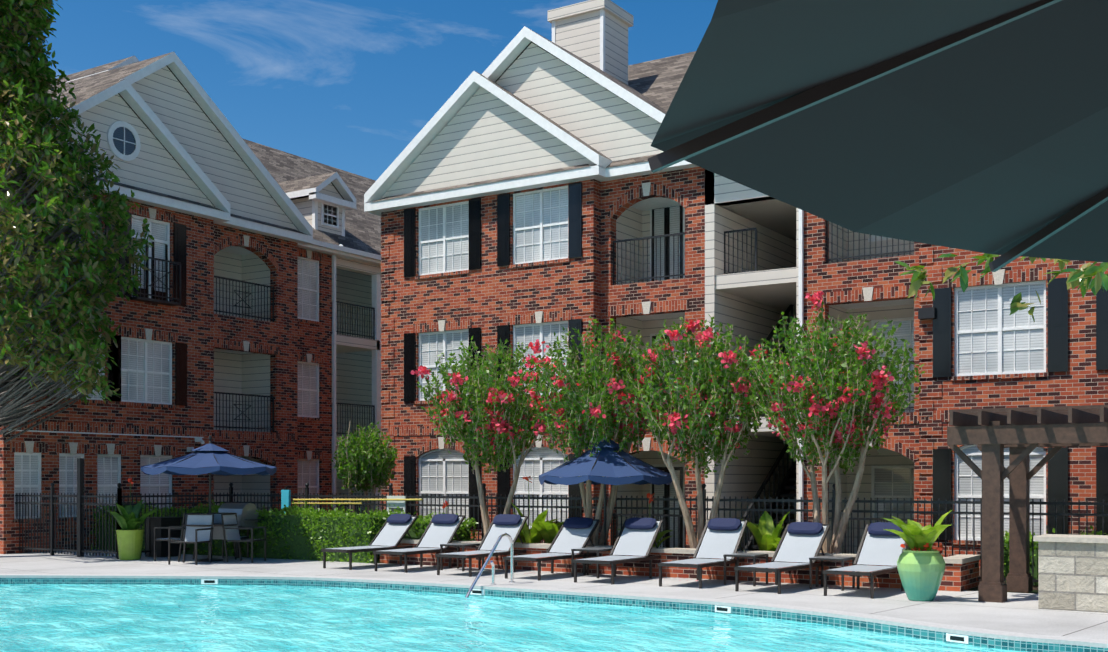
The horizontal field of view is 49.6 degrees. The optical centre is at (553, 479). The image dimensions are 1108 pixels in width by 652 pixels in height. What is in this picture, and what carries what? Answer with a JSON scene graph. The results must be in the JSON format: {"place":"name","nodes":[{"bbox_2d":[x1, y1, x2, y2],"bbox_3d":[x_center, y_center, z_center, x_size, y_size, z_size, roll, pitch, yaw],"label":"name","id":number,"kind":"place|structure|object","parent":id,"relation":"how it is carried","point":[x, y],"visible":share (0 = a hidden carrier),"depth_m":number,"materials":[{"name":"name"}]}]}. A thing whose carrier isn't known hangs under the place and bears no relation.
{"place":"outdoors","nodes":[
{"label":"outdoors","id":0,"kind":"place"},
{"bbox_2d":[20,0,973,449],"label":"sky","id":1,"kind":"structure","parent":0,"point":[346,85],"materials":[{"name":"blue"}]},
{"bbox_2d":[0,584,1026,651],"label":"pool water","id":2,"kind":"structure","parent":0,"point":[135,618],"depth_m":14.27,"materials":[{"name":"teal liquid"}]},
{"bbox_2d":[0,549,1107,651],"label":"pool deck","id":3,"kind":"structure","parent":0,"point":[1019,621],"depth_m":17.31,"materials":[{"name":"concrete"}]},
{"bbox_2d":[0,0,154,442],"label":"magnolia tree","id":4,"kind":"object","parent":3,"relation":"on","point":[30,264],"visible":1,"depth_m":24.23,"materials":[{"name":"green plant"}]},
{"bbox_2d":[108,476,161,559],"bbox_3d":[-8.354,0.754,24.174,0.986,1.692,1.107,0,0,-5],"label":"planter pot","id":5,"kind":"object","parent":3,"relation":"on","point":[129,533],"visible":1,"depth_m":23.95,"materials":[{"name":"green ceramic"}]},
{"bbox_2d":[154,513,199,561],"bbox_3d":[-7.479,1.129,23.818,0.668,0.946,0.600,0,0,13],"label":"dining chair","id":6,"kind":"object","parent":3,"relation":"on","point":[175,539],"visible":0.58,"depth_m":23.59,"materials":[{"name":"grey metal"}]},
{"bbox_2d":[168,514,213,564],"bbox_3d":[-6.934,1.129,22.958,0.600,0.946,0.668,0,0,13],"label":"dining chair","id":7,"kind":"object","parent":3,"relation":"on","point":[195,535],"visible":0.96,"depth_m":23.19,"materials":[{"name":"grey fabric"}]},
{"bbox_2d":[182,523,237,561],"bbox_3d":[-6.776,1.235,23.661,1.060,0.730,1.060,0,0,33],"label":"dining table","id":8,"kind":"object","parent":3,"relation":"on","point":[212,559],"visible":0.48,"depth_m":23.47,"materials":[{"name":"grey metal"}]},
{"bbox_2d":[141,435,276,513],"bbox_3d":[-6.776,0.360,23.661,2.412,2.480,2.412,0,0,44],"label":"patio umbrella","id":9,"kind":"object","parent":8,"relation":"on","point":[210,458],"visible":0.98,"depth_m":23.07,"materials":[{"name":"blue fabric"}]},
{"bbox_2d":[9,430,422,557],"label":"site fittings","id":10,"kind":"object","parent":3,"relation":"on","point":[246,515],"visible":0.62,"depth_m":24.82,"materials":[{"name":"grey metal"}]},
{"bbox_2d":[206,513,248,559],"bbox_3d":[-6.619,1.129,24.363,0.600,0.946,0.668,0,0,13],"label":"dining chair","id":11,"kind":"object","parent":3,"relation":"on","point":[217,532],"visible":0.52,"depth_m":24.15,"materials":[{"name":"grey metal"}]},
{"bbox_2d":[221,513,265,562],"bbox_3d":[-6.074,1.129,23.504,0.668,0.946,0.600,0,0,13],"label":"dining chair","id":12,"kind":"object","parent":3,"relation":"on","point":[232,533],"visible":1,"depth_m":23.49,"materials":[{"name":"grey fabric"}]},
{"bbox_2d":[321,514,417,569],"bbox_3d":[-3.379,1.122,22.229,0.695,0.956,1.885,0,0,36],"label":"lounger","id":13,"kind":"object","parent":3,"relation":"on","point":[394,530],"visible":0.94,"depth_m":22.56,"materials":[{"name":"white fabric"}]},
{"bbox_2d":[373,514,464,572],"bbox_3d":[-2.390,1.114,21.607,0.695,0.972,1.885,0,0,31],"label":"lounger","id":14,"kind":"object","parent":3,"relation":"on","point":[440,529],"visible":0.81,"depth_m":22.00,"materials":[{"name":"white fabric"}]},
{"bbox_2d":[440,543,480,570],"bbox_3d":[-1.659,1.368,21.331,0.520,0.465,0.520,0,0,33],"label":"side table","id":15,"kind":"object","parent":3,"relation":"on","point":[462,545],"visible":0.81,"depth_m":21.24,"materials":[{"name":"grey metal"}]},
{"bbox_2d":[435,514,527,576],"bbox_3d":[-1.207,1.106,20.742,0.695,0.989,1.885,0,0,32],"label":"lounger","id":16,"kind":"object","parent":3,"relation":"on","point":[512,525],"visible":0.94,"depth_m":21.14,"materials":[{"name":"white fabric"}]},
{"bbox_2d":[465,533,514,597],"bbox_3d":[-1.036,1.442,18.069,0.100,1.249,1.516,0,0,33],"label":"pool handrail","id":17,"kind":"object","parent":3,"relation":"on","point":[493,564],"visible":0.83,"depth_m":18.24,"materials":[{"name":"silver metal"}]},
{"bbox_2d":[503,517,599,580],"bbox_3d":[-0.009,1.122,20.005,0.695,0.956,1.885,0,0,35],"label":"lounger","id":18,"kind":"object","parent":3,"relation":"on","point":[575,532],"visible":0.94,"depth_m":20.39,"materials":[{"name":"white fabric"}]},
{"bbox_2d":[15,458,1107,585],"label":"pool fence","id":19,"kind":"object","parent":3,"relation":"on","point":[80,504],"visible":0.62,"depth_m":23.26,"materials":[{"name":"black metal"}]},
{"bbox_2d":[201,579,967,643],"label":"pool depth markers","id":20,"kind":"object","parent":3,"relation":"on","point":[949,637],"visible":0.93,"depth_m":15.54,"materials":[{"name":"white tile"}]},
{"bbox_2d":[571,547,611,577],"bbox_3d":[0.641,1.368,19.857,0.520,0.465,0.520,0,0,33],"label":"side table","id":21,"kind":"object","parent":3,"relation":"on","point":[590,549],"visible":0.79,"depth_m":19.77,"materials":[{"name":"grey metal"}]},
{"bbox_2d":[573,517,662,583],"bbox_3d":[1.064,1.114,19.308,0.695,0.972,1.885,0,0,31],"label":"lounger","id":22,"kind":"object","parent":3,"relation":"on","point":[636,536],"visible":1,"depth_m":19.70,"materials":[{"name":"white fabric"}]},
{"bbox_2d":[658,518,747,588],"bbox_3d":[2.342,1.106,18.587,0.695,0.989,1.885,0,0,32],"label":"lounger","id":23,"kind":"object","parent":3,"relation":"on","point":[720,538],"visible":0.88,"depth_m":18.99,"materials":[{"name":"white fabric"}]},
{"bbox_2d":[723,553,768,585],"bbox_3d":[2.942,1.368,18.382,0.520,0.465,0.520,0,0,33],"label":"side table","id":24,"kind":"object","parent":3,"relation":"on","point":[754,556],"visible":0.88,"depth_m":18.27,"materials":[{"name":"grey metal"}]},
{"bbox_2d":[734,522,829,593],"bbox_3d":[3.403,1.122,17.751,0.695,0.956,1.885,0,0,36],"label":"lounger","id":25,"kind":"object","parent":3,"relation":"on","point":[799,542],"visible":0.96,"depth_m":18.13,"materials":[{"name":"white fabric"}]},
{"bbox_2d":[809,556,854,590],"bbox_3d":[4.091,1.368,17.645,0.520,0.465,0.520,0,0,33],"label":"side table","id":26,"kind":"object","parent":3,"relation":"on","point":[842,559],"visible":0.94,"depth_m":17.56,"materials":[{"name":"grey metal"}]},
{"bbox_2d":[823,522,906,598],"bbox_3d":[4.502,1.114,17.099,0.695,0.972,1.885,0,0,34],"label":"lounger","id":27,"kind":"object","parent":3,"relation":"on","point":[878,545],"visible":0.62,"depth_m":17.48,"materials":[{"name":"white fabric"}]},
{"bbox_2d":[648,0,1107,271],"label":"umbrella","id":28,"kind":"object","parent":3,"relation":"on","point":[981,126],"visible":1,"depth_m":1.82,"materials":[{"name":"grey fabric"}]},
{"bbox_2d":[883,510,951,600],"bbox_3d":[4.860,0.998,15.778,0.908,1.206,0.921,0,0,-44],"label":"planter pot","id":29,"kind":"object","parent":3,"relation":"on","point":[921,565],"visible":1,"depth_m":15.76,"materials":[{"name":"green ceramic"}]},
{"bbox_2d":[947,405,1107,602],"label":"pergola","id":30,"kind":"object","parent":3,"relation":"on","point":[1021,433],"visible":1,"depth_m":15.76,"materials":[{"name":"brown wood"}]},
{"bbox_2d":[1033,534,1107,612],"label":"stone counter","id":31,"kind":"object","parent":3,"relation":"on","point":[1072,572],"visible":1,"depth_m":14.66,"materials":[{"name":"stone"}]},
{"bbox_2d":[895,253,1107,321],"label":"magnolia branch","id":32,"kind":"object","parent":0,"point":[1083,275],"visible":0.62,"depth_m":9.36,"materials":[{"name":"green plant"}]},
{"bbox_2d":[968,568,1037,593],"bbox_3d":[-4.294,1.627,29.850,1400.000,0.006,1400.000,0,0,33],"label":"ground","id":33,"kind":"structure","parent":0,"point":[1035,589],"depth_m":17.82,"materials":[{"name":"grey concrete"}]},
{"bbox_2d":[0,52,380,553],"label":"building","id":34,"kind":"structure","parent":33,"relation":"on","point":[248,319],"depth_m":30.79,"materials":[{"name":"brick"}]},
{"bbox_2d":[91,499,404,562],"bbox_3d":[-6.782,1.020,25.597,8.576,1.233,1.223,0,0,33],"label":"boxwood hedge","id":35,"kind":"object","parent":33,"relation":"on","point":[291,534],"visible":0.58,"depth_m":24.12,"materials":[{"name":"green plant"}]},
{"bbox_2d":[330,420,397,515],"bbox_3d":[-4.152,0.154,26.739,1.564,2.929,1.510,0,0,33],"label":"crape myrtle tree","id":36,"kind":"object","parent":33,"relation":"on","point":[365,463],"visible":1,"depth_m":26.43,"materials":[{"name":"green plant"}]},
{"bbox_2d":[380,539,979,591],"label":"planter wall","id":37,"kind":"structure","parent":33,"relation":"on","point":[961,572],"depth_m":19.48,"materials":[{"name":"brick"}]},
{"bbox_2d":[403,510,477,540],"bbox_3d":[-2.332,0.934,23.089,1.799,0.703,0.759,0,0,33],"label":"hedge planter","id":38,"kind":"object","parent":37,"relation":"on","point":[417,529],"visible":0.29,"depth_m":22.91,"materials":[{"name":"green plant"}]},
{"bbox_2d":[410,336,557,535],"bbox_3d":[-1.125,-0.668,22.339,2.608,3.888,2.536,0,0,33],"label":"crape myrtle tree","id":39,"kind":"object","parent":37,"relation":"on","point":[486,414],"visible":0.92,"depth_m":21.90,"materials":[{"name":"green plant"}]},
{"bbox_2d":[506,316,672,544],"bbox_3d":[0.756,-0.790,21.153,2.879,4.139,2.729,0,0,33],"label":"crape myrtle tree","id":40,"kind":"object","parent":37,"relation":"on","point":[578,418],"visible":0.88,"depth_m":20.78,"materials":[{"name":"green plant"}]},
{"bbox_2d":[539,430,671,544],"bbox_3d":[0.888,0.165,20.886,2.305,2.150,2.305,0,0,33],"label":"umbrella","id":41,"kind":"object","parent":37,"relation":"on","point":[612,467],"visible":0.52,"depth_m":20.27,"materials":[{"name":"blue fabric"}]},
{"bbox_2d":[442,476,790,550],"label":"cannas","id":42,"kind":"object","parent":37,"relation":"on","point":[766,533],"visible":0.48,"depth_m":20.72,"materials":[{"name":"green plant"}]},
{"bbox_2d":[620,315,777,548],"bbox_3d":[2.516,-0.740,20.024,2.810,4.031,2.647,0,0,33],"label":"crape myrtle tree","id":43,"kind":"object","parent":37,"relation":"on","point":[699,396],"visible":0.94,"depth_m":19.68,"materials":[{"name":"green plant"}]},
{"bbox_2d":[741,291,924,552],"bbox_3d":[4.372,-0.823,18.828,2.832,4.198,2.880,0,0,33],"label":"crape myrtle tree","id":44,"kind":"object","parent":37,"relation":"on","point":[844,434],"visible":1,"depth_m":18.40,"materials":[{"name":"green plant"}]},
{"bbox_2d":[364,0,1107,567],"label":"building","id":45,"kind":"structure","parent":33,"relation":"on","point":[516,192],"depth_m":26.73,"materials":[{"name":"brick"}]},
{"bbox_2d":[1004,531,1037,584],"bbox_3d":[7.231,1.155,18.637,1.002,0.968,0.915,0,0,33],"label":"shrub","id":46,"kind":"object","parent":33,"relation":"on","point":[1006,554],"visible":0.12,"depth_m":18.27,"materials":[{"name":"green plant"}]},
{"bbox_2d":[1046,525,1107,534],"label":"flowers","id":47,"kind":"object","parent":33,"relation":"on","point":[1091,527],"visible":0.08,"depth_m":18.06,"materials":[{"name":"green plant"}]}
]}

